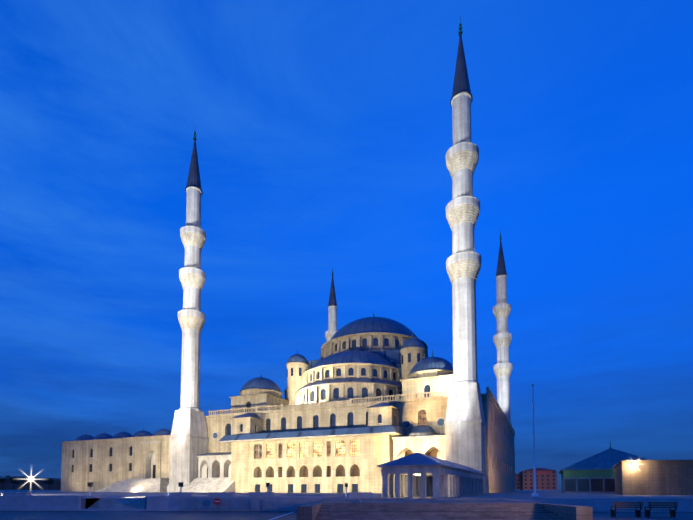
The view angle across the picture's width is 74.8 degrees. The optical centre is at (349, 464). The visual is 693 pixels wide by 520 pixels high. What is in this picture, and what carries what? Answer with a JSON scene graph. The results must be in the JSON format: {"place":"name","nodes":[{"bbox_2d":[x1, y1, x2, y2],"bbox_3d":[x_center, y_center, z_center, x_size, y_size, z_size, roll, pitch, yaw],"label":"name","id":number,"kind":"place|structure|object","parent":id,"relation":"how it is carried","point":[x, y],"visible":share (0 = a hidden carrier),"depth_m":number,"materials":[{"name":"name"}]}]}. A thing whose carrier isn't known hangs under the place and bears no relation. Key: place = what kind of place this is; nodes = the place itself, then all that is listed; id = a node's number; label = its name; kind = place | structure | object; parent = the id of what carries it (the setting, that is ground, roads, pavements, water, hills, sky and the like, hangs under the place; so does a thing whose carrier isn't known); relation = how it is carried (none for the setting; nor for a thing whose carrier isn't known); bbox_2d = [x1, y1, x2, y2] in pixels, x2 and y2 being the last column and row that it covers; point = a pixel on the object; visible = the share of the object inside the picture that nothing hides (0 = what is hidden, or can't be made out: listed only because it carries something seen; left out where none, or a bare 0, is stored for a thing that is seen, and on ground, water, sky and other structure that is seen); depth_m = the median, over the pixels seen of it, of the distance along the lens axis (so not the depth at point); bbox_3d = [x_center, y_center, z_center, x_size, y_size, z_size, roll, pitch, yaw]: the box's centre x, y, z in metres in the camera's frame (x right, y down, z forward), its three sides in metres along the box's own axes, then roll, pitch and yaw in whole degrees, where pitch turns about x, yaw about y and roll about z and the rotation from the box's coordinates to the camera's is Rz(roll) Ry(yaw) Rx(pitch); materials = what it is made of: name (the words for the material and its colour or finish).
{"place":"outdoors","nodes":[
{"label":"outdoors","id":0,"kind":"place"},
{"bbox_2d":[0,489,692,519],"bbox_3d":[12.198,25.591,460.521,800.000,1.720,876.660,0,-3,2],"label":"terrace paving","id":1,"kind":"structure","parent":0,"point":[557,504],"depth_m":36.45,"materials":[{"name":"stone"}]},
{"bbox_2d":[8,477,18,489],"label":"tree","id":2,"kind":"object","parent":1,"relation":"on","point":[13,479],"visible":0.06,"depth_m":297.90,"materials":[{"name":"brown plant"}]},
{"bbox_2d":[0,476,60,489],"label":"trees","id":3,"kind":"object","parent":1,"relation":"on","point":[25,483],"depth_m":299.71,"materials":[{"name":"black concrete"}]},
{"bbox_2d":[43,478,53,489],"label":"tree","id":4,"kind":"object","parent":1,"relation":"on","point":[49,480],"visible":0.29,"depth_m":291.40,"materials":[{"name":"brown plant"}]},
{"bbox_2d":[87,482,92,495],"bbox_3d":[-23.692,2.287,41.443,0.320,1.400,0.320,0,-3,2],"label":"bollard light","id":5,"kind":"object","parent":1,"relation":"on","point":[89,484],"visible":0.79,"depth_m":41.37,"materials":[{"name":"white paint"}]},
{"bbox_2d":[61,435,169,491],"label":"courtyard wing","id":6,"kind":"structure","parent":1,"relation":"on","point":[134,464],"depth_m":119.04,"materials":[{"name":"beige stone"}]},
{"bbox_2d":[74,434,93,440],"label":"dome","id":7,"kind":"structure","parent":6,"relation":"on","point":[86,437],"depth_m":128.57,"materials":[{"name":"blue metal"}]},
{"bbox_2d":[92,432,112,439],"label":"dome","id":8,"kind":"structure","parent":6,"relation":"on","point":[104,435],"depth_m":125.66,"materials":[{"name":"blue metal"}]},
{"bbox_2d":[113,432,131,437],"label":"dome","id":9,"kind":"structure","parent":6,"relation":"on","point":[122,435],"depth_m":122.49,"materials":[{"name":"blue metal"}]},
{"bbox_2d":[132,428,152,436],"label":"dome","id":10,"kind":"structure","parent":6,"relation":"on","point":[142,433],"depth_m":119.56,"materials":[{"name":"blue metal"}]},
{"bbox_2d":[152,427,170,435],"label":"dome","id":11,"kind":"structure","parent":6,"relation":"on","point":[163,432],"depth_m":116.47,"materials":[{"name":"blue metal"}]},
{"bbox_2d":[178,482,182,491],"bbox_3d":[-15.297,2.272,41.170,0.320,1.400,0.320,0,-3,2],"label":"bollard light","id":12,"kind":"object","parent":1,"relation":"on","point":[180,484],"visible":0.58,"depth_m":41.04,"materials":[{"name":"white paint"}]},
{"bbox_2d":[2,492,372,497],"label":"stone planters","id":13,"kind":"object","parent":1,"relation":"on","point":[359,494],"visible":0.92,"depth_m":38.76,"materials":[{"name":"stone"}]},
{"bbox_2d":[167,131,208,491],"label":"minaret","id":14,"kind":"object","parent":1,"relation":"on","point":[188,439],"visible":1,"depth_m":105.22,"materials":[{"name":"white stone"}]},
{"bbox_2d":[175,477,381,492],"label":"mosque stairs","id":15,"kind":"structure","parent":1,"relation":"on","point":[206,485],"depth_m":98.28,"materials":[{"name":"beige stone"}]},
{"bbox_2d":[325,269,337,340],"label":"minaret","id":16,"kind":"object","parent":1,"relation":"on","point":[332,307],"visible":0.12,"depth_m":177.06,"materials":[{"name":"white stone"}]},
{"bbox_2d":[196,387,514,492],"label":"mosque building","id":17,"kind":"structure","parent":1,"relation":"on","point":[329,447],"depth_m":91.65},
{"bbox_2d":[239,372,282,394],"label":"dome","id":18,"kind":"structure","parent":17,"relation":"on","point":[261,382],"depth_m":112.76,"materials":[{"name":"blue metal"}]},
{"bbox_2d":[287,349,307,363],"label":"dome","id":19,"kind":"structure","parent":17,"relation":"on","point":[297,357],"depth_m":118.82,"materials":[{"name":"blue metal"}]},
{"bbox_2d":[229,332,452,412],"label":"mosque upper works","id":20,"kind":"structure","parent":17,"relation":"on","point":[306,384],"depth_m":105.76,"materials":[{"name":"beige stone"}]},
{"bbox_2d":[407,350,452,377],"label":"dome","id":21,"kind":"structure","parent":20,"relation":"on","point":[430,363],"depth_m":94.68,"materials":[{"name":"blue metal"}]},
{"bbox_2d":[311,350,393,368],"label":"half dome","id":22,"kind":"structure","parent":17,"relation":"on","point":[354,356],"depth_m":106.55,"materials":[{"name":"blue metal"}]},
{"bbox_2d":[329,314,418,352],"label":"dome","id":23,"kind":"structure","parent":17,"relation":"on","point":[372,324],"depth_m":118.77,"materials":[{"name":"blue metal"}]},
{"bbox_2d":[401,333,423,348],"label":"dome","id":24,"kind":"structure","parent":17,"relation":"on","point":[412,341],"depth_m":106.12,"materials":[{"name":"blue metal"}]},
{"bbox_2d":[408,425,434,434],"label":"dome","id":25,"kind":"structure","parent":17,"relation":"on","point":[422,429],"depth_m":84.76,"materials":[{"name":"blue metal"}]},
{"bbox_2d":[377,453,488,497],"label":"pavilion","id":26,"kind":"structure","parent":1,"relation":"on","point":[417,474],"depth_m":42.40,"materials":[{"name":"white stone"}]},
{"bbox_2d":[444,18,487,492],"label":"minaret","id":27,"kind":"object","parent":1,"relation":"on","point":[465,424],"visible":0.98,"depth_m":79.76,"materials":[{"name":"white stone"}]},
{"bbox_2d":[493,230,515,490],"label":"minaret","id":28,"kind":"object","parent":1,"relation":"on","point":[503,366],"visible":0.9,"depth_m":150.29,"materials":[{"name":"white stone"}]},
{"bbox_2d":[515,473,520,489],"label":"apartment","id":29,"kind":"structure","parent":1,"relation":"on","point":[518,481],"depth_m":333.43,"materials":[{"name":"red brick"}]},
{"bbox_2d":[532,384,538,495],"bbox_3d":[20.078,-2.749,49.295,0.700,12.280,0.700,0,-3,2],"label":"flagpole","id":30,"kind":"object","parent":1,"relation":"on","point":[534,470],"visible":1,"depth_m":49.17,"materials":[{"name":"grey metal"}]},
{"bbox_2d":[521,468,556,489],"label":"apartment","id":31,"kind":"structure","parent":1,"relation":"on","point":[546,479],"depth_m":318.66,"materials":[{"name":"red brick"}]},
{"bbox_2d":[561,470,614,492],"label":"building","id":32,"kind":"structure","parent":1,"relation":"on","point":[588,481],"depth_m":85.72,"materials":[{"name":"green"}]},
{"bbox_2d":[559,441,650,473],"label":"roof","id":33,"kind":"structure","parent":32,"relation":"on","point":[608,459],"depth_m":87.40,"materials":[{"name":"blue metal"}]},
{"bbox_2d":[0,511,692,519],"bbox_3d":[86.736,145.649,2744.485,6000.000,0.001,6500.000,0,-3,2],"label":"asphalt ground","id":34,"kind":"structure","parent":0,"point":[135,515],"depth_m":30.80,"materials":[{"name":"asphalt"}]},
{"bbox_2d":[28,476,33,491],"bbox_3d":[-32.825,2.699,46.729,0.540,3.130,0.514,0,-3,2],"label":"street lamp","id":35,"kind":"object","parent":34,"relation":"on","point":[31,479],"depth_m":46.70,"materials":[{"name":"white glass"}]},
{"bbox_2d":[196,498,212,510],"bbox_3d":[-11.659,3.201,36.544,1.310,1.060,0.500,0,-3,2],"label":"crowd barrier","id":36,"kind":"object","parent":34,"relation":"on","point":[205,503],"visible":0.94,"depth_m":36.54,"materials":[{"name":"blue metal"}]},
{"bbox_2d":[214,499,220,510],"bbox_3d":[-10.643,3.181,36.539,0.600,1.100,0.105,0,-3,2],"label":"no entry sign","id":37,"kind":"object","parent":34,"relation":"on","point":[217,502],"visible":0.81,"depth_m":36.51,"materials":[{"name":"red metal"}]},
{"bbox_2d":[213,498,228,510],"bbox_3d":[-10.309,3.199,36.500,1.310,1.060,0.500,0,-3,2],"label":"crowd barrier","id":38,"kind":"object","parent":34,"relation":"on","point":[220,499],"visible":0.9,"depth_m":36.50,"materials":[{"name":"blue metal"}]},
{"bbox_2d":[247,498,261,511],"bbox_3d":[-7.598,3.191,36.337,1.266,1.060,0.500,-1,-3,14],"label":"crowd barrier","id":39,"kind":"object","parent":34,"relation":"on","point":[254,503],"visible":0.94,"depth_m":36.33,"materials":[{"name":"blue metal"}]},
{"bbox_2d":[261,498,277,511],"bbox_3d":[-6.307,3.175,36.045,1.266,1.060,0.500,-1,-3,14],"label":"crowd barrier","id":40,"kind":"object","parent":34,"relation":"on","point":[266,502],"visible":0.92,"depth_m":36.13,"materials":[{"name":"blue metal"}]},
{"bbox_2d":[277,498,292,511],"bbox_3d":[-5.016,3.160,35.753,1.266,1.060,0.500,-1,-3,14],"label":"crowd barrier","id":41,"kind":"object","parent":34,"relation":"on","point":[285,506],"visible":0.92,"depth_m":35.73,"materials":[{"name":"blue metal"}]},
{"bbox_2d":[293,498,308,511],"bbox_3d":[-3.725,3.145,35.461,1.266,1.060,0.500,-1,-3,14],"label":"crowd barrier","id":42,"kind":"object","parent":34,"relation":"on","point":[301,504],"visible":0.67,"depth_m":35.50,"materials":[{"name":"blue metal"}]},
{"bbox_2d":[0,509,692,519],"bbox_3d":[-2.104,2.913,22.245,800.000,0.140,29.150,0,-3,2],"label":"plaza kerb and markings","id":43,"kind":"structure","parent":34,"relation":"on","point":[250,510],"depth_m":36.88,"materials":[{"name":"concrete"}]},
{"bbox_2d":[609,502,642,516],"bbox_3d":[18.045,2.882,29.586,1.900,0.970,0.588,0,-3,2],"label":"bench","id":44,"kind":"object","parent":34,"relation":"on","point":[635,505],"visible":1,"depth_m":29.34,"materials":[{"name":"brown wood"}]},
{"bbox_2d":[643,502,677,516],"bbox_3d":[20.244,2.878,29.514,1.900,0.970,0.588,0,-3,2],"label":"bench","id":45,"kind":"object","parent":34,"relation":"on","point":[670,505],"visible":1,"depth_m":29.28,"materials":[{"name":"brown wood"}]},
{"bbox_2d":[0,0,692,488],"label":"sky","id":46,"kind":"structure","parent":0,"point":[323,128],"materials":[{"name":"blue"}]},
{"bbox_2d":[613,460,692,494],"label":"tan block building","id":47,"kind":"structure","parent":0,"point":[653,477],"depth_m":57.21,"materials":[{"name":"beige concrete"}]}
]}

